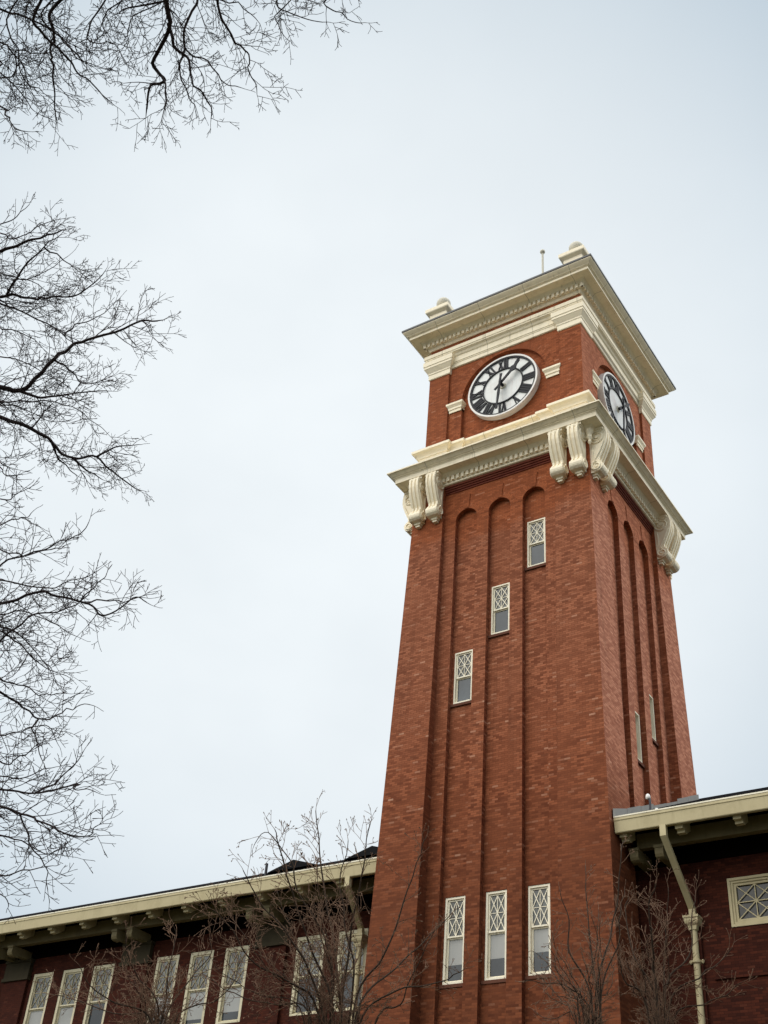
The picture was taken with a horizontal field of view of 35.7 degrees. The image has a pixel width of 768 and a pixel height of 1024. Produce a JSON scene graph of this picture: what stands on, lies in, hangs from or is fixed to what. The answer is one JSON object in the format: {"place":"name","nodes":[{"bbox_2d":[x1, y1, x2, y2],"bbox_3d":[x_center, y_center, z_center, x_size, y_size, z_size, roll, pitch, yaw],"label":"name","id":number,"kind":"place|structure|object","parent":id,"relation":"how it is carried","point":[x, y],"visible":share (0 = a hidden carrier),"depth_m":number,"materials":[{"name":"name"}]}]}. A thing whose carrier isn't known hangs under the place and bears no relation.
{"place":"outdoors","nodes":[
{"label":"outdoors","id":0,"kind":"place"},
{"bbox_2d":[0,0,767,918],"label":"sky","id":1,"kind":"structure","parent":0,"point":[434,154],"materials":[{"name":"white"}]},
{"label":"ground","id":2,"kind":"structure","parent":0,"visible":0},
{"bbox_2d":[0,432,163,923],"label":"bare tree","id":3,"kind":"object","parent":2,"relation":"on","point":[13,638],"visible":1,"depth_m":11.21,"materials":[{"name":"brown plant"}]},
{"bbox_2d":[0,192,186,504],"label":"bare tree","id":4,"kind":"object","parent":2,"relation":"on","point":[29,384],"visible":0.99,"depth_m":17.54,"materials":[{"name":"brown plant"}]},
{"bbox_2d":[32,905,257,1023],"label":"ornamental tree","id":5,"kind":"object","parent":2,"relation":"on","point":[150,1014],"visible":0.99,"depth_m":19.08,"materials":[{"name":"brown plant"}]},
{"bbox_2d":[0,0,381,155],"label":"bare tree","id":6,"kind":"object","parent":2,"relation":"on","point":[168,13],"visible":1,"depth_m":11.59,"materials":[{"name":"brown plant"}]},
{"bbox_2d":[181,789,484,1023],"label":"ornamental tree","id":7,"kind":"object","parent":2,"relation":"on","point":[339,990],"visible":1,"depth_m":17.59,"materials":[{"name":"brown plant"}]},
{"bbox_2d":[0,787,767,1023],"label":"brick hall","id":8,"kind":"structure","parent":2,"relation":"on","point":[719,843],"depth_m":37.89,"materials":[{"name":"brick"}]},
{"bbox_2d":[23,972,53,1023],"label":"window","id":9,"kind":"structure","parent":8,"relation":"in","point":[35,1010],"depth_m":43.50,"materials":[{"name":"glass"}]},
{"bbox_2d":[52,968,83,1023],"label":"window","id":10,"kind":"structure","parent":8,"relation":"in","point":[71,976],"depth_m":42.75,"materials":[{"name":"glass"}]},
{"bbox_2d":[82,964,114,1023],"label":"window","id":11,"kind":"structure","parent":8,"relation":"in","point":[97,1017],"depth_m":41.98,"materials":[{"name":"glass"}]},
{"bbox_2d":[147,955,179,1023],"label":"window","id":12,"kind":"structure","parent":8,"relation":"in","point":[175,960],"depth_m":40.82,"materials":[{"name":"glass"}]},
{"bbox_2d":[180,950,213,1023],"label":"window","id":13,"kind":"structure","parent":8,"relation":"in","point":[197,1016],"depth_m":39.75,"materials":[{"name":"glass"}]},
{"bbox_2d":[215,945,249,1023],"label":"window","id":14,"kind":"structure","parent":8,"relation":"in","point":[234,1010],"depth_m":38.93,"materials":[{"name":"glass"}]},
{"bbox_2d":[289,934,325,1015],"bbox_3d":[-2.371,14.621,37.588,1.114,2.425,0.170,-18,-43,28],"label":"window","id":15,"kind":"structure","parent":8,"relation":"in","point":[317,956],"depth_m":37.64,"materials":[{"name":"glass"}]},
{"bbox_2d":[334,928,367,1011],"bbox_3d":[-0.996,14.165,36.819,1.114,2.425,0.170,-18,-43,28],"label":"window","id":16,"kind":"structure","parent":8,"relation":"in","point":[364,950],"depth_m":36.92,"materials":[{"name":"glass"}]},
{"bbox_2d":[645,794,657,809],"bbox_3d":[7.335,7.973,32.590,0.360,0.600,0.168,-18,-43,28],"label":"roof lamp","id":17,"kind":"object","parent":8,"relation":"on","point":[647,796],"visible":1,"depth_m":32.65,"materials":[{"name":"metal"}]},
{"bbox_2d":[727,873,767,926],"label":"window","id":18,"kind":"structure","parent":8,"relation":"in","point":[748,895],"depth_m":31.28,"materials":[{"name":"paint"}]},
{"bbox_2d":[359,241,696,1023],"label":"clock tower","id":19,"kind":"structure","parent":2,"relation":"on","point":[539,727],"depth_m":38.72,"materials":[{"name":"brick"}]},
{"bbox_2d":[439,896,464,988],"bbox_3d":[2.030,12.233,33.875,0.860,2.552,0.210,-18,-43,28],"label":"window","id":20,"kind":"structure","parent":19,"relation":"in","point":[454,927],"depth_m":33.92,"materials":[{"name":"glass"}]},
{"bbox_2d":[450,649,472,707],"bbox_3d":[2.619,5.455,38.953,0.860,2.012,0.210,-18,-43,28],"label":"window","id":21,"kind":"structure","parent":19,"relation":"in","point":[463,660],"depth_m":38.99,"materials":[{"name":"glass"}]},
{"bbox_2d":[481,890,506,984],"bbox_3d":[3.158,11.858,33.244,0.860,2.552,0.210,-18,-43,28],"label":"window","id":22,"kind":"structure","parent":19,"relation":"in","point":[496,901],"depth_m":33.28,"materials":[{"name":"glass"}]},
{"bbox_2d":[488,582,509,638],"bbox_3d":[3.907,3.288,39.674,0.860,2.012,0.210,-18,-43,28],"label":"window","id":23,"kind":"structure","parent":19,"relation":"in","point":[500,593],"depth_m":39.72,"materials":[{"name":"glass"}]},
{"bbox_2d":[524,517,545,571],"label":"window","id":24,"kind":"structure","parent":19,"relation":"in","point":[536,536],"depth_m":40.43,"materials":[{"name":"glass"}]},
{"bbox_2d":[525,883,550,979],"bbox_3d":[4.285,11.484,32.614,0.860,2.552,0.210,-18,-43,28],"label":"window","id":25,"kind":"structure","parent":19,"relation":"in","point":[538,899],"depth_m":32.68,"materials":[{"name":"glass"}]},
{"bbox_2d":[635,711,644,768],"bbox_3d":[7.933,7.186,37.954,0.348,1.832,0.860,-18,-43,28],"label":"window","id":26,"kind":"structure","parent":19,"relation":"in","point":[639,751],"depth_m":38.10,"materials":[{"name":"paint"}]},
{"bbox_2d":[649,694,658,746],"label":"window","id":27,"kind":"structure","parent":19,"relation":"in","point":[655,743],"depth_m":39.75,"materials":[{"name":"paint"}]},
{"bbox_2d":[516,835,633,1023],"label":"ornamental tree","id":28,"kind":"object","parent":2,"relation":"on","point":[588,1011],"visible":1,"depth_m":18.87,"materials":[{"name":"brown plant"}]},
{"bbox_2d":[595,859,762,1023],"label":"ornamental tree","id":29,"kind":"object","parent":2,"relation":"on","point":[656,1014],"visible":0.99,"depth_m":19.84,"materials":[{"name":"brown plant"}]}
]}

